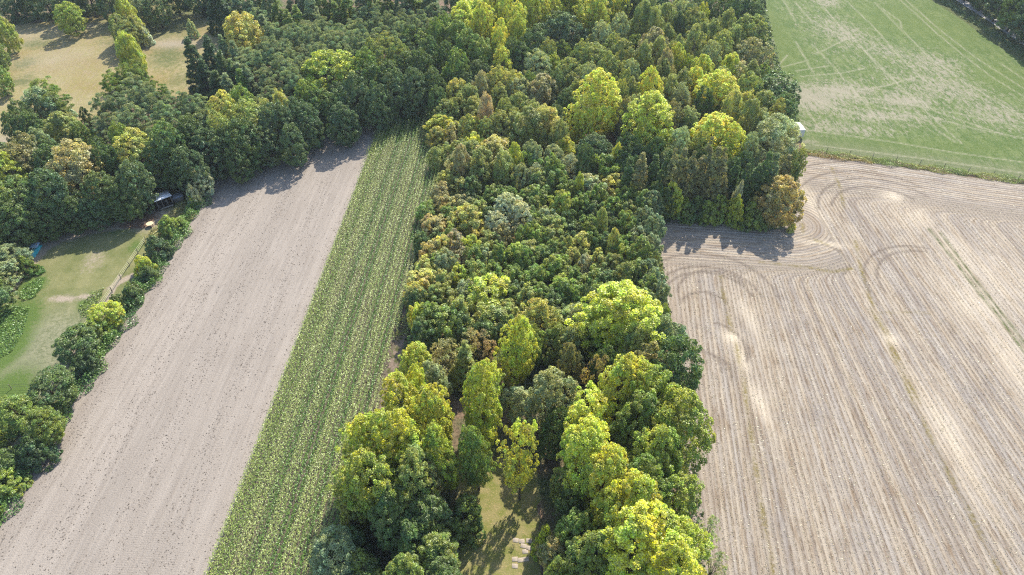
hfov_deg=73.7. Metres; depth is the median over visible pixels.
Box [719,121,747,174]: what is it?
poplar tree
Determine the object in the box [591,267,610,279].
young tree
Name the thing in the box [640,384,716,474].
poplar tree
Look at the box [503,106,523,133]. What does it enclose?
broadleaf tree
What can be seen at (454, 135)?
sparse tree
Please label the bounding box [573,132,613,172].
broadleaf tree
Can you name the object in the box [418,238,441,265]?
young tree
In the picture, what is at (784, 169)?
spruce tree
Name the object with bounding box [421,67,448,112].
broadleaf tree
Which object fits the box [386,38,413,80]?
broadleaf tree
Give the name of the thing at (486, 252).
young tree
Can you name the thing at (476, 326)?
young tree
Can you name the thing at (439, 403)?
poplar tree
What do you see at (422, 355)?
poplar tree
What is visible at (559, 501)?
broadleaf tree
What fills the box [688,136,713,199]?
spruce tree
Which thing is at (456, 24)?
poplar tree
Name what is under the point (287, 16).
spruce tree
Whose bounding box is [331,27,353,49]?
pine tree
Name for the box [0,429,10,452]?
shrub
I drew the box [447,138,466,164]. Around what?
young tree
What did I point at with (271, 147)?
broadleaf tree
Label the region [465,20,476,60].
poplar tree
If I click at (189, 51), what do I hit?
spruce tree
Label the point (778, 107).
willow tree
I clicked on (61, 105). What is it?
pine tree
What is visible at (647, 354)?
broadleaf tree
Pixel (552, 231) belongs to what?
young tree
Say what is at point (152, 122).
pine tree
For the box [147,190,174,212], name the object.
horse shelter
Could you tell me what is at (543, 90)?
birch tree
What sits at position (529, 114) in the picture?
birch tree
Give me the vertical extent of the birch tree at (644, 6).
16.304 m
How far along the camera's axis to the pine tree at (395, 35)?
172.88 m
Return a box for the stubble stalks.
[662,188,1023,574]
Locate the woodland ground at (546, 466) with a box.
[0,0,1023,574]
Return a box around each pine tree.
[26,76,61,101]
[40,89,74,115]
[84,115,110,143]
[88,92,120,124]
[97,110,125,138]
[99,73,124,97]
[101,93,127,118]
[104,118,134,141]
[106,65,134,108]
[110,88,144,137]
[111,72,149,122]
[117,101,151,132]
[121,57,145,86]
[124,64,155,104]
[131,81,157,117]
[136,114,167,132]
[136,126,153,148]
[141,91,170,119]
[145,81,173,101]
[146,100,180,129]
[160,90,188,117]
[175,115,203,132]
[178,91,202,118]
[189,94,216,119]
[192,107,207,127]
[226,54,250,68]
[237,46,257,82]
[241,19,260,39]
[245,49,273,78]
[248,46,268,65]
[248,94,269,111]
[249,7,271,35]
[249,63,277,88]
[254,67,278,95]
[255,35,275,55]
[255,85,280,101]
[261,21,281,46]
[261,35,287,83]
[264,77,284,101]
[268,51,293,83]
[272,63,304,108]
[273,24,293,54]
[277,38,295,58]
[278,47,304,71]
[280,58,306,78]
[283,22,307,73]
[290,73,309,98]
[293,19,307,51]
[294,43,313,65]
[295,24,320,44]
[299,20,318,40]
[299,57,322,79]
[302,23,324,48]
[302,39,321,55]
[304,42,325,60]
[305,14,333,42]
[308,27,341,77]
[313,43,335,80]
[313,46,341,78]
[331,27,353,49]
[332,23,350,43]
[333,39,355,63]
[337,45,355,73]
[340,18,363,37]
[343,28,369,56]
[352,6,370,30]
[352,39,376,66]
[354,18,372,63]
[362,29,382,56]
[364,3,380,24]
[366,11,392,37]
[369,22,391,54]
[373,30,396,57]
[379,9,400,40]
[380,30,405,54]
[389,20,412,42]
[396,8,416,24]
[400,14,425,47]
[414,9,428,47]
[422,17,436,35]
[423,2,448,24]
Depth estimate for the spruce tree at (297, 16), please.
188.28 m
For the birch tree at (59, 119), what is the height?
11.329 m
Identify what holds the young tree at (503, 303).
on the woodland ground at (546, 466)
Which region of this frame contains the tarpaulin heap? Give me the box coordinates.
[29,242,42,257]
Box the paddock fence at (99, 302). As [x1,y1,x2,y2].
[3,237,144,448]
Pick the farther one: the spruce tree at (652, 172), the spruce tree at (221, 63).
the spruce tree at (221, 63)
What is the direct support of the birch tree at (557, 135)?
on the woodland ground at (546, 466)
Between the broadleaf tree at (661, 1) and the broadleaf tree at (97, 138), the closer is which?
the broadleaf tree at (97, 138)
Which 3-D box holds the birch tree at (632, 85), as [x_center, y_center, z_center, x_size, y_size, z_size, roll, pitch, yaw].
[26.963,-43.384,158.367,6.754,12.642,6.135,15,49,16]
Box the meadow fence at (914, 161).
[804,144,1023,177]
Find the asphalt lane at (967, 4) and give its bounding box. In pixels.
[956,0,1023,44]
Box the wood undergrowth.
[359,0,794,574]
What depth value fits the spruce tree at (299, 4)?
193.22 m
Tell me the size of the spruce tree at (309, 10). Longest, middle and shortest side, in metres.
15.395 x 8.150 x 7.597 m
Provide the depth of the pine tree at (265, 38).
171.25 m
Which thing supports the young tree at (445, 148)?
on the woodland ground at (546, 466)
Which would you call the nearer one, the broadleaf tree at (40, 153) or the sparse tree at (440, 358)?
the sparse tree at (440, 358)
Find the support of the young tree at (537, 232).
on the woodland ground at (546, 466)
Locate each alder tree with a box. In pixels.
[626,234,653,267]
[627,225,647,251]
[627,257,647,285]
[630,286,655,320]
[632,188,651,218]
[634,205,655,235]
[636,273,657,307]
[638,258,659,285]
[639,189,663,218]
[639,232,664,268]
[641,266,668,298]
[644,213,666,245]
[647,249,663,270]
[651,281,671,311]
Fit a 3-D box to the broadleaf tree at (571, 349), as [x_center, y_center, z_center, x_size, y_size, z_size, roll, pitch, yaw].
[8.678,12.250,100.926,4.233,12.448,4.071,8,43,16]
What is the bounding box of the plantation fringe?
[394,160,445,335]
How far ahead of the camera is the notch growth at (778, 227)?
134.59 m
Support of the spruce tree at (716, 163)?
on the woodland ground at (546, 466)
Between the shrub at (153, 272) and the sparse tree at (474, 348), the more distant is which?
the shrub at (153, 272)
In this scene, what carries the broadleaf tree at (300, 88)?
on the woodland ground at (546, 466)
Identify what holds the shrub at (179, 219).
on the woodland ground at (546, 466)
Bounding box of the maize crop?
[203,102,449,574]
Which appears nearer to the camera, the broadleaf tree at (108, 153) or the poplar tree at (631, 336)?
the poplar tree at (631, 336)
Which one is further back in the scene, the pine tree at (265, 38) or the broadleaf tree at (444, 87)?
the pine tree at (265, 38)
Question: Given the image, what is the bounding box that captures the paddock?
[0,190,198,509]
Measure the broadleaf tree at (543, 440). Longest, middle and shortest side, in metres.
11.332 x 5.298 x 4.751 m
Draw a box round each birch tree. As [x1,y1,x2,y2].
[0,16,23,54]
[20,85,77,135]
[41,110,88,146]
[62,126,86,157]
[113,0,143,24]
[114,30,147,75]
[118,53,133,71]
[126,14,148,45]
[257,97,280,138]
[271,88,287,123]
[382,552,423,574]
[389,516,437,568]
[399,491,454,552]
[408,385,444,428]
[412,523,460,574]
[419,360,453,399]
[425,554,462,574]
[426,146,450,171]
[452,143,473,181]
[457,82,478,117]
[461,139,488,175]
[464,95,481,129]
[467,146,495,191]
[471,69,491,105]
[471,134,509,184]
[477,91,493,137]
[492,147,518,189]
[502,110,526,145]
[506,104,549,156]
[508,141,524,182]
[522,98,542,121]
[526,102,561,154]
[527,72,558,107]
[548,118,569,154]
[551,135,576,168]
[560,235,576,253]
[561,71,580,100]
[570,231,591,262]
[574,171,583,195]
[591,206,607,235]
[605,227,618,259]
[607,141,623,166]
[612,261,640,287]
[621,76,641,119]
[626,0,650,47]
[633,25,669,79]
[634,38,653,84]
[637,0,661,29]
[638,87,667,128]
[639,6,664,40]
[640,35,666,78]
[648,93,669,139]
[652,2,676,36]
[653,58,672,95]
[656,46,675,94]
[657,73,679,114]
[660,22,677,46]
[661,181,683,216]
[668,66,693,114]
[670,10,685,39]
[670,33,689,67]
[676,23,707,73]
[686,8,708,42]
[691,21,709,53]
[706,17,721,56]
[709,7,735,56]
[716,89,744,142]
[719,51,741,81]
[722,22,745,58]
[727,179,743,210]
[730,97,763,150]
[735,58,760,92]
[740,89,756,116]
[755,89,775,124]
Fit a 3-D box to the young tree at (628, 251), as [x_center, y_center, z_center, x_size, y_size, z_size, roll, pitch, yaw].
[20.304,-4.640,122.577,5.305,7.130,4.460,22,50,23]
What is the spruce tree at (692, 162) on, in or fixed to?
on the woodland ground at (546, 466)
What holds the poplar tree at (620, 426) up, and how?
on the woodland ground at (546, 466)
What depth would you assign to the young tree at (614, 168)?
137.95 m
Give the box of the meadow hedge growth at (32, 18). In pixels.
[5,4,113,23]
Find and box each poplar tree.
[0,150,31,188]
[325,458,383,519]
[334,411,388,479]
[337,446,405,527]
[364,407,431,479]
[367,482,407,551]
[379,370,425,446]
[390,423,440,486]
[394,341,432,384]
[396,443,438,512]
[406,363,425,399]
[409,382,454,455]
[422,419,460,492]
[442,18,474,64]
[447,0,473,39]
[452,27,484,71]
[456,424,496,490]
[457,0,496,36]
[459,360,502,452]
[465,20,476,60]
[469,5,485,38]
[469,36,496,71]
[470,357,505,422]
[471,2,493,55]
[483,0,513,40]
[490,26,505,62]
[491,17,509,44]
[492,44,513,84]
[493,314,538,387]
[495,417,539,499]
[498,0,515,42]
[499,386,537,427]
[505,13,527,44]
[506,0,528,40]
[518,0,540,44]
[525,0,551,43]
[536,0,562,38]
[552,506,597,562]
[555,529,617,574]
[556,414,613,506]
[557,0,578,28]
[559,380,608,464]
[561,0,590,25]
[563,102,590,141]
[564,279,666,360]
[567,67,622,139]
[567,301,586,334]
[568,111,593,143]
[571,0,611,41]
[577,441,628,528]
[585,294,619,352]
[587,2,608,52]
[592,468,662,558]
[596,498,679,574]
[598,351,656,432]
[605,0,632,31]
[609,321,654,362]
[609,389,660,461]
[613,452,664,524]
[618,364,682,438]
[620,90,675,159]
[622,424,684,487]
[628,526,706,574]
[637,65,663,97]
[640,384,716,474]
[656,470,704,521]
[659,514,714,574]
[660,41,686,84]
[686,65,709,107]
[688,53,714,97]
[689,111,733,153]
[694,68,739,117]
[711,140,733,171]
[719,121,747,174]
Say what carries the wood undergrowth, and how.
on the woodland ground at (546, 466)
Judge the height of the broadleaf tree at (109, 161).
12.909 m
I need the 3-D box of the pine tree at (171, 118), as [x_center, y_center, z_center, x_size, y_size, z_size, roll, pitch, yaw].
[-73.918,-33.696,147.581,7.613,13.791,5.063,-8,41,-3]
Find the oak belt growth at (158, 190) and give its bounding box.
[40,103,421,236]
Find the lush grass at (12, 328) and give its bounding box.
[0,304,29,356]
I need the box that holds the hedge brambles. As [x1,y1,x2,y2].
[0,195,212,525]
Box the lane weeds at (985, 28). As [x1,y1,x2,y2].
[938,0,1023,54]
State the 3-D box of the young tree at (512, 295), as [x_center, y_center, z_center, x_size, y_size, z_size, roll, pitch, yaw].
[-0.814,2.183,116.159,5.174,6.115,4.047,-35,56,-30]
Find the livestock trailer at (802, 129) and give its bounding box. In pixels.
[794,122,805,138]
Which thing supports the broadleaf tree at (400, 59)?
on the woodland ground at (546, 466)
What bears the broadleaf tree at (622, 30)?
on the woodland ground at (546, 466)
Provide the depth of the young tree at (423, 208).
132.25 m
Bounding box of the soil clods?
[0,129,387,574]
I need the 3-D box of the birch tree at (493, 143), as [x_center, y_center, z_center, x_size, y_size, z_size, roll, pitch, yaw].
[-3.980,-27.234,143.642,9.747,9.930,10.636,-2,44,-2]
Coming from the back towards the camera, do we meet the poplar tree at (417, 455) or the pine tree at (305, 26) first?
the pine tree at (305, 26)
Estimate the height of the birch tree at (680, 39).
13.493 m
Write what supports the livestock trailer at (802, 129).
on the green meadow at (931, 82)
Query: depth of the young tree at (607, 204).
130.97 m
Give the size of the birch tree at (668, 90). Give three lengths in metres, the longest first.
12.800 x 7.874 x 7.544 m
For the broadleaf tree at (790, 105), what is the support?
on the woodland ground at (546, 466)
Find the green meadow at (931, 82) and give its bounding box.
[758,0,1023,179]
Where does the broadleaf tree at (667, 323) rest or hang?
on the woodland ground at (546, 466)
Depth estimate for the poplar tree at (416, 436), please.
85.91 m
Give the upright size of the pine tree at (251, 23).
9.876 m
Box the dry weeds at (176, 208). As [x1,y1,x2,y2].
[144,200,189,254]
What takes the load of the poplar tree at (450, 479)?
on the woodland ground at (546, 466)
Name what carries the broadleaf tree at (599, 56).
on the woodland ground at (546, 466)
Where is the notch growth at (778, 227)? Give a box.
[662,215,784,229]
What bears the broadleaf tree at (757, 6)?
on the woodland ground at (546, 466)
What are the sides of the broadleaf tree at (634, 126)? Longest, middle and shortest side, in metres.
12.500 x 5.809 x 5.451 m
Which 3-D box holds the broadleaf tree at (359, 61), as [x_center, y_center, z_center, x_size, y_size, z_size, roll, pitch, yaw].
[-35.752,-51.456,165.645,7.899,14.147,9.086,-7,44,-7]
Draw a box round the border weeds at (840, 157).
[807,153,872,163]
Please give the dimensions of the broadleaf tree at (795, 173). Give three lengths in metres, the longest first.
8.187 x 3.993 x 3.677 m
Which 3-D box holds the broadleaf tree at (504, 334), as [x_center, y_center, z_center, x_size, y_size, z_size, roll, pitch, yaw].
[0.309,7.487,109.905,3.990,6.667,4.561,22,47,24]
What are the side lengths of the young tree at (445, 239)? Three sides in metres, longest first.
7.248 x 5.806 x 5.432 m
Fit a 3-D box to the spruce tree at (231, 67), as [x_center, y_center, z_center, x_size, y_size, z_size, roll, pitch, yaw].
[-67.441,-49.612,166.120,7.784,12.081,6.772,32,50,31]
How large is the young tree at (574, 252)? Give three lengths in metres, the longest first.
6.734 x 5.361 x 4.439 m
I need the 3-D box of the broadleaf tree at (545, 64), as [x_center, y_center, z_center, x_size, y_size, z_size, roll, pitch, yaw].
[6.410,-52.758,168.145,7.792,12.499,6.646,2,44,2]
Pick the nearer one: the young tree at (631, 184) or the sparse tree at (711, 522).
the sparse tree at (711, 522)
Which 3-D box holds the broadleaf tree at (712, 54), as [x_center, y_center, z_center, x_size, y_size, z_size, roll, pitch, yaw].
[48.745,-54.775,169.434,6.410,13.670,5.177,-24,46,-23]
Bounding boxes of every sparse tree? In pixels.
[423,337,457,378]
[438,337,460,367]
[444,155,464,181]
[445,121,463,144]
[452,246,474,267]
[454,343,477,373]
[460,326,481,358]
[472,329,496,360]
[494,350,513,395]
[577,354,609,407]
[684,472,703,501]
[697,514,719,548]
[699,551,728,574]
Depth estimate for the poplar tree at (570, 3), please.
190.82 m
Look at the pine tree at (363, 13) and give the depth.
188.17 m
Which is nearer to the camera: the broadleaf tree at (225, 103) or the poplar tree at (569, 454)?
the poplar tree at (569, 454)
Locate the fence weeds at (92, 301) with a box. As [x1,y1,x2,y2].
[79,287,103,317]
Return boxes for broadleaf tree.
[0,0,28,21]
[0,44,11,70]
[0,65,14,96]
[0,109,29,143]
[0,142,9,173]
[0,142,47,186]
[0,174,55,232]
[0,180,28,234]
[0,200,48,248]
[0,229,14,258]
[0,243,33,278]
[0,255,23,287]
[0,277,18,309]
[0,393,46,437]
[7,98,41,134]
[8,109,55,147]
[9,130,46,176]
[14,0,46,15]
[16,180,55,216]
[19,405,67,449]
[24,0,67,21]
[24,363,79,417]
[25,127,59,155]
[27,167,79,228]
[28,209,64,241]
[30,143,69,192]
[35,136,58,166]
[37,165,75,209]
[45,138,109,198]
[50,0,87,21]
[50,195,95,234]
[51,322,103,368]
[52,1,87,35]
[69,120,96,146]
[73,0,109,16]
[77,154,112,186]
[77,194,113,231]
[78,170,133,223]
[86,300,125,331]
[87,135,111,155]
[89,141,129,187]
[95,0,124,21]
[96,144,118,168]
[100,187,130,222]
[107,120,141,174]
[107,175,144,221]
[108,13,127,40]
[112,18,141,44]
[112,126,163,188]
[115,159,159,214]
[127,0,152,28]
[140,138,184,189]
[141,0,172,28]
[149,121,194,185]
[151,118,178,153]
[160,0,194,15]
[168,146,211,193]
[176,113,214,166]
[183,0,208,14]
[186,120,211,165]
[189,127,235,179]
[191,166,214,196]
[204,110,238,168]
[206,89,237,128]
[222,10,263,58]
[222,118,263,172]
[223,142,254,183]
[227,83,256,115]
[227,97,264,151]
[246,123,281,167]
[257,101,296,153]
[277,122,308,166]
[281,96,312,147]
[292,79,324,120]
[295,101,325,150]
[301,49,361,95]
[301,88,338,130]
[309,523,368,574]
[321,88,352,134]
[323,81,354,107]
[325,101,361,147]
[337,72,376,129]
[348,46,378,82]
[350,69,374,95]
[350,77,371,112]
[356,61,388,101]
[359,80,393,132]
[361,36,388,81]
[376,58,404,106]
[376,92,398,126]
[381,67,410,123]
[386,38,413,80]
[391,50,425,95]
[398,66,427,119]
[399,23,432,58]
[404,42,418,63]
[408,47,438,98]
[412,460,445,499]
[418,35,439,86]
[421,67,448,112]
[425,16,446,63]
[426,84,448,118]
[432,98,462,128]
[433,80,448,112]
[435,10,454,54]
[436,39,457,81]
[439,61,462,96]
[444,0,472,21]
[446,77,470,104]
[447,47,470,83]
[447,93,468,128]
[453,69,475,93]
[457,113,474,141]
[463,59,493,86]
[476,116,497,151]
[484,63,498,79]
[484,210,511,239]
[485,109,512,145]
[486,64,509,107]
[490,81,507,111]
[493,192,525,226]
[494,97,512,135]
[500,69,524,102]
[500,319,520,349]
[501,36,521,80]
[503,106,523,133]
[505,90,530,121]
[506,77,531,103]
[506,199,534,234]
[509,41,534,82]
[511,162,530,192]
[515,297,562,339]
[515,323,546,372]
[519,23,548,70]
[520,70,538,100]
[522,48,551,84]
[522,139,544,169]
[523,365,581,434]
[535,10,589,57]
[535,532,566,572]
[536,405,571,459]
[538,36,558,72]
[538,321,570,365]
[542,51,562,83]
[543,143,566,172]
[543,553,569,574]
[544,67,566,106]
[548,103,566,131]
[549,463,578,505]
[552,39,571,67]
[552,487,584,536]
[554,56,579,90]
[554,326,580,370]
[555,86,576,126]
[556,342,585,397]
[564,78,585,112]
[568,38,595,76]
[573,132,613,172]
[575,62,592,84]
[575,142,595,189]
[578,36,597,63]
[579,41,608,71]
[579,61,602,104]
[579,325,602,363]
[588,19,612,62]
[588,345,615,402]
[590,0,612,25]
[595,68,611,105]
[597,50,623,88]
[600,353,642,412]
[602,31,621,64]
[605,37,640,75]
[609,11,629,48]
[610,78,628,133]
[611,67,632,108]
[612,96,633,140]
[613,144,635,178]
[614,132,640,164]
[615,58,639,91]
[619,340,670,381]
[620,0,641,34]
[620,58,640,96]
[620,154,642,177]
[621,93,645,130]
[624,34,640,59]
[627,141,649,169]
[630,0,640,14]
[635,313,688,366]
[643,181,667,211]
[644,135,667,174]
[649,333,704,417]
[650,187,676,218]
[651,302,671,344]
[655,378,680,418]
[656,0,671,19]
[659,98,684,143]
[671,0,684,12]
[673,0,690,35]
[673,115,696,153]
[674,3,702,50]
[676,53,694,79]
[678,105,700,142]
[682,3,693,29]
[687,129,707,168]
[687,144,714,176]
[688,85,714,122]
[690,0,709,5]
[699,1,709,22]
[700,39,722,75]
[702,0,726,21]
[707,102,733,135]
[708,28,733,70]
[710,65,730,101]
[718,0,743,38]
[721,158,742,185]
[727,151,753,178]
[728,0,767,30]
[729,36,775,78]
[732,12,771,60]
[735,71,763,98]
[744,0,766,23]
[750,174,807,228]
[752,70,801,115]
[755,23,772,46]
[758,62,771,88]
[760,194,779,227]
[765,91,799,138]
[781,160,800,192]
[789,147,807,176]
[969,0,999,10]
[982,0,1020,21]
[995,0,1023,31]
[1007,4,1023,41]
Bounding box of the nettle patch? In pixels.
[19,277,43,299]
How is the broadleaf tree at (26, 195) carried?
on the woodland ground at (546, 466)
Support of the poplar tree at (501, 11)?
on the woodland ground at (546, 466)
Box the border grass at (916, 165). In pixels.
[801,148,1023,183]
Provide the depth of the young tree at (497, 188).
135.97 m
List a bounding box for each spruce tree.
[183,36,210,96]
[195,58,216,108]
[202,0,236,16]
[202,34,224,96]
[206,0,229,36]
[207,70,223,115]
[216,0,235,40]
[216,50,234,97]
[217,34,231,62]
[220,72,236,113]
[226,60,235,86]
[227,40,254,80]
[230,0,246,39]
[233,61,253,94]
[234,68,252,104]
[242,0,257,40]
[242,63,265,96]
[246,0,270,21]
[256,14,269,40]
[260,0,279,21]
[271,0,285,27]
[282,9,299,51]
[285,0,304,22]
[292,4,304,45]
[304,0,320,25]
[311,0,331,29]
[323,0,348,21]
[329,1,349,36]
[339,0,361,32]
[354,0,373,25]
[364,0,390,27]
[383,0,400,20]
[393,0,414,21]
[405,0,428,26]
[418,0,446,26]
[447,340,475,394]
[617,156,635,201]
[626,152,647,192]
[644,153,659,193]
[649,149,672,194]
[659,148,678,210]
[675,147,687,213]
[680,150,697,217]
[686,157,703,200]
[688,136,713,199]
[697,146,721,211]
[709,147,727,210]
[720,157,739,200]
[725,163,750,216]
[742,163,762,213]
[749,151,773,202]
[760,152,779,208]
[775,154,791,195]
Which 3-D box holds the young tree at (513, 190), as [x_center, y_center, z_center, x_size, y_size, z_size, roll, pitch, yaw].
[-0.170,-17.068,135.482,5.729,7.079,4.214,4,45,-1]
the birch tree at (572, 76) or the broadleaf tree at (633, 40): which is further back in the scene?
the broadleaf tree at (633, 40)
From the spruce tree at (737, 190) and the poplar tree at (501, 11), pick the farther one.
the poplar tree at (501, 11)
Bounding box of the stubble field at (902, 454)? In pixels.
[659,156,1023,574]
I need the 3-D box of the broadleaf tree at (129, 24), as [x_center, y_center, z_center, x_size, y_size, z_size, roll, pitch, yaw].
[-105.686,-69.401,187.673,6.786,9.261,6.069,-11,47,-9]
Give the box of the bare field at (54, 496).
[0,123,377,574]
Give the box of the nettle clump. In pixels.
[32,266,45,274]
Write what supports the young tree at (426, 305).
on the woodland ground at (546, 466)
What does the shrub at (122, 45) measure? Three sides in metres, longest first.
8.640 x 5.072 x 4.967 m
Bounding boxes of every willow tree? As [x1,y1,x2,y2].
[523,162,543,187]
[561,152,577,184]
[572,93,592,129]
[655,147,673,177]
[666,82,691,126]
[666,125,694,167]
[730,59,746,87]
[735,131,760,170]
[742,113,804,177]
[743,107,773,154]
[768,97,788,149]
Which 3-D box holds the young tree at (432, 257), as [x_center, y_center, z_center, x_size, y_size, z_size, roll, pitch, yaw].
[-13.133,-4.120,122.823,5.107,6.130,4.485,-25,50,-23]
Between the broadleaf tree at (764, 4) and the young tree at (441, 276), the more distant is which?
the broadleaf tree at (764, 4)
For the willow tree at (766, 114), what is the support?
on the woodland ground at (546, 466)
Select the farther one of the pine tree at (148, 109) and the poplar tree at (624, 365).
the pine tree at (148, 109)
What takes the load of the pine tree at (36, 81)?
on the dry meadow at (75, 67)
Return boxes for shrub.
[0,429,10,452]
[0,443,30,483]
[0,467,33,501]
[0,498,6,515]
[14,435,63,473]
[17,255,39,277]
[70,354,103,381]
[76,318,118,348]
[109,294,128,313]
[114,29,134,56]
[121,281,144,306]
[129,23,155,47]
[133,255,159,277]
[136,265,159,283]
[143,235,175,262]
[157,214,179,240]
[169,216,187,235]
[186,18,200,38]
[186,183,204,207]
[188,192,200,207]
[339,501,369,536]
[343,524,374,555]
[344,546,382,574]
[446,492,486,550]
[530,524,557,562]
[671,197,693,225]
[684,195,704,223]
[693,199,716,226]
[707,194,726,226]
[716,198,739,228]
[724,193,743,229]
[732,200,761,232]
[751,203,771,231]
[786,223,796,233]
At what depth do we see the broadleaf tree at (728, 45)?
170.27 m
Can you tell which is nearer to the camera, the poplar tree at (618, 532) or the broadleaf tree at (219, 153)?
the poplar tree at (618, 532)
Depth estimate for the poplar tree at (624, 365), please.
89.82 m
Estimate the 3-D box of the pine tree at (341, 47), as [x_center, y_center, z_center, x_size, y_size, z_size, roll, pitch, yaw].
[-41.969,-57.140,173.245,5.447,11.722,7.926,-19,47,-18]
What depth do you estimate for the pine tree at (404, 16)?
180.28 m
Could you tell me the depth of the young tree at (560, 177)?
136.41 m
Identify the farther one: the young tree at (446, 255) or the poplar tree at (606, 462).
the young tree at (446, 255)
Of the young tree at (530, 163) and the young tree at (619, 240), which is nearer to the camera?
the young tree at (619, 240)
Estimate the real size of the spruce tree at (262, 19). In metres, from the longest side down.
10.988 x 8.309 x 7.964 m
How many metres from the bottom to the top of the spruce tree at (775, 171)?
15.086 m
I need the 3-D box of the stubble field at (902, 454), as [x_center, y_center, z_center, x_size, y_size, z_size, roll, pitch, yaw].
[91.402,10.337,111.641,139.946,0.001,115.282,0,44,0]
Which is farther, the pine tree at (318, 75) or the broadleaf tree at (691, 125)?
the pine tree at (318, 75)
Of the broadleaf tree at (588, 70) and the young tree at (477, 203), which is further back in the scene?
the broadleaf tree at (588, 70)
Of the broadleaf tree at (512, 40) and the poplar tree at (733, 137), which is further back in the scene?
the broadleaf tree at (512, 40)
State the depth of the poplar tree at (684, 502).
81.78 m
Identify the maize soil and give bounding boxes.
[208,104,449,574]
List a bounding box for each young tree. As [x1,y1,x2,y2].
[78,106,94,127]
[401,281,427,303]
[402,288,430,314]
[406,267,445,297]
[406,301,426,333]
[407,315,441,354]
[411,230,428,254]
[414,254,440,279]
[415,199,437,224]
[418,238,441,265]
[419,301,443,337]
[420,213,452,241]
[422,114,458,142]
[422,282,445,306]
[423,303,463,350]
[424,264,445,286]
[425,126,447,149]
[426,229,446,248]
[428,233,455,261]
[428,268,457,296]
[429,181,450,202]
[429,251,449,268]
[431,246,460,281]
[432,193,457,217]
[434,204,461,227]
[435,281,459,307]
[436,141,451,166]
[436,168,461,193]
[442,176,471,195]
[442,223,462,252]
[446,202,489,242]
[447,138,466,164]
[447,227,464,260]
[447,295,472,326]
[449,312,476,349]
[450,261,468,289]
[451,194,471,219]
[452,204,469,228]
[454,278,475,301]
[454,289,476,318]
[458,175,481,202]
[460,234,482,257]
[461,189,479,201]
[461,243,484,273]
[462,115,490,140]
[463,131,484,149]
[464,272,510,320]
[465,198,483,211]
[465,258,490,288]
[467,301,513,346]
[468,318,497,358]
[470,199,487,218]
[474,243,494,271]
[477,206,499,231]
[480,185,501,211]
[480,229,504,256]
[482,183,507,206]
[483,259,503,286]
[488,242,509,272]
[492,222,515,249]
[494,296,515,313]
[497,302,519,335]
[499,186,517,210]
[499,242,526,269]
[500,285,517,302]
[502,263,523,286]
[505,279,525,302]
[510,244,535,276]
[510,262,528,282]
[512,223,533,251]
[513,189,531,210]
[514,281,543,316]
[516,183,551,211]
[517,239,541,265]
[518,149,537,177]
[521,207,545,235]
[521,263,549,286]
[522,279,546,299]
[523,219,540,240]
[524,223,548,245]
[525,195,541,220]
[526,243,552,268]
[527,167,554,199]
[529,281,553,304]
[535,205,556,225]
[535,224,564,251]
[535,252,569,282]
[536,214,552,232]
[537,152,566,191]
[538,287,567,320]
[539,237,567,261]
[543,214,572,242]
[543,323,570,353]
[544,163,569,203]
[546,253,570,276]
[547,189,578,223]
[547,273,576,297]
[551,303,581,326]
[552,281,574,308]
[559,209,577,236]
[559,278,580,294]
[561,246,583,276]
[562,179,584,208]
[562,264,582,289]
[563,221,583,245]
[563,284,587,304]
[571,190,593,220]
[573,173,610,200]
[577,214,602,239]
[577,252,592,277]
[577,283,596,311]
[581,200,602,221]
[581,227,600,254]
[581,263,605,287]
[585,247,611,275]
[585,277,602,290]
[586,182,609,207]
[589,153,618,192]
[591,230,612,256]
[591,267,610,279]
[592,270,619,289]
[596,209,617,228]
[599,252,623,274]
[600,196,622,226]
[601,172,627,207]
[603,234,628,265]
[604,161,624,192]
[607,217,627,234]
[608,209,637,243]
[612,185,637,212]
[614,199,637,225]
[615,243,636,275]
[620,178,645,206]
[622,231,636,253]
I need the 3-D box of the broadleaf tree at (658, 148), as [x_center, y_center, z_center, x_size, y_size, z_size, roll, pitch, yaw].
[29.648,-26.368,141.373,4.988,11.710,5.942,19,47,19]
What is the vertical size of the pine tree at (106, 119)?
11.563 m
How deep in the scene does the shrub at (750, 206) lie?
132.15 m
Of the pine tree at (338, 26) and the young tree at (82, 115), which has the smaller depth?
the young tree at (82, 115)
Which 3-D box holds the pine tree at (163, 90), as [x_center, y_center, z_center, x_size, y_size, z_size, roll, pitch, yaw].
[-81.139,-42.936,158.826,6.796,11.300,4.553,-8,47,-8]
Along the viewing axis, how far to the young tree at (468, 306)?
114.05 m
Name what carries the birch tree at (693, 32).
on the woodland ground at (546, 466)
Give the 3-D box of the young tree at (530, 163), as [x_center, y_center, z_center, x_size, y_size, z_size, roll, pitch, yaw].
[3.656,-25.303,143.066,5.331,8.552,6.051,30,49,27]
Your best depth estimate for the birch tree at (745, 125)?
146.30 m
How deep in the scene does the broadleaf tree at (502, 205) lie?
129.86 m
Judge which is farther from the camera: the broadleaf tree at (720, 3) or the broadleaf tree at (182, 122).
the broadleaf tree at (720, 3)
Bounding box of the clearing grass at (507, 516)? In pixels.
[454,450,541,574]
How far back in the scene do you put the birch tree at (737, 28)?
175.47 m
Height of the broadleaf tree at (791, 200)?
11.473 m
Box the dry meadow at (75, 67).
[0,0,242,146]
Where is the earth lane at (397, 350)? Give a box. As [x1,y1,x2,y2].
[342,152,448,574]
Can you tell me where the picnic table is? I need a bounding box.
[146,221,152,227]
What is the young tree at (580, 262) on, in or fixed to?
on the woodland ground at (546, 466)
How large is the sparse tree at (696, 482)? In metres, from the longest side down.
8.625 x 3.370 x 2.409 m
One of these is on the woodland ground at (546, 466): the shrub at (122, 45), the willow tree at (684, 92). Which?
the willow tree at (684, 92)
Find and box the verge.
[933,0,1023,61]
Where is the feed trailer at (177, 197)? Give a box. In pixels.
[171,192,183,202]

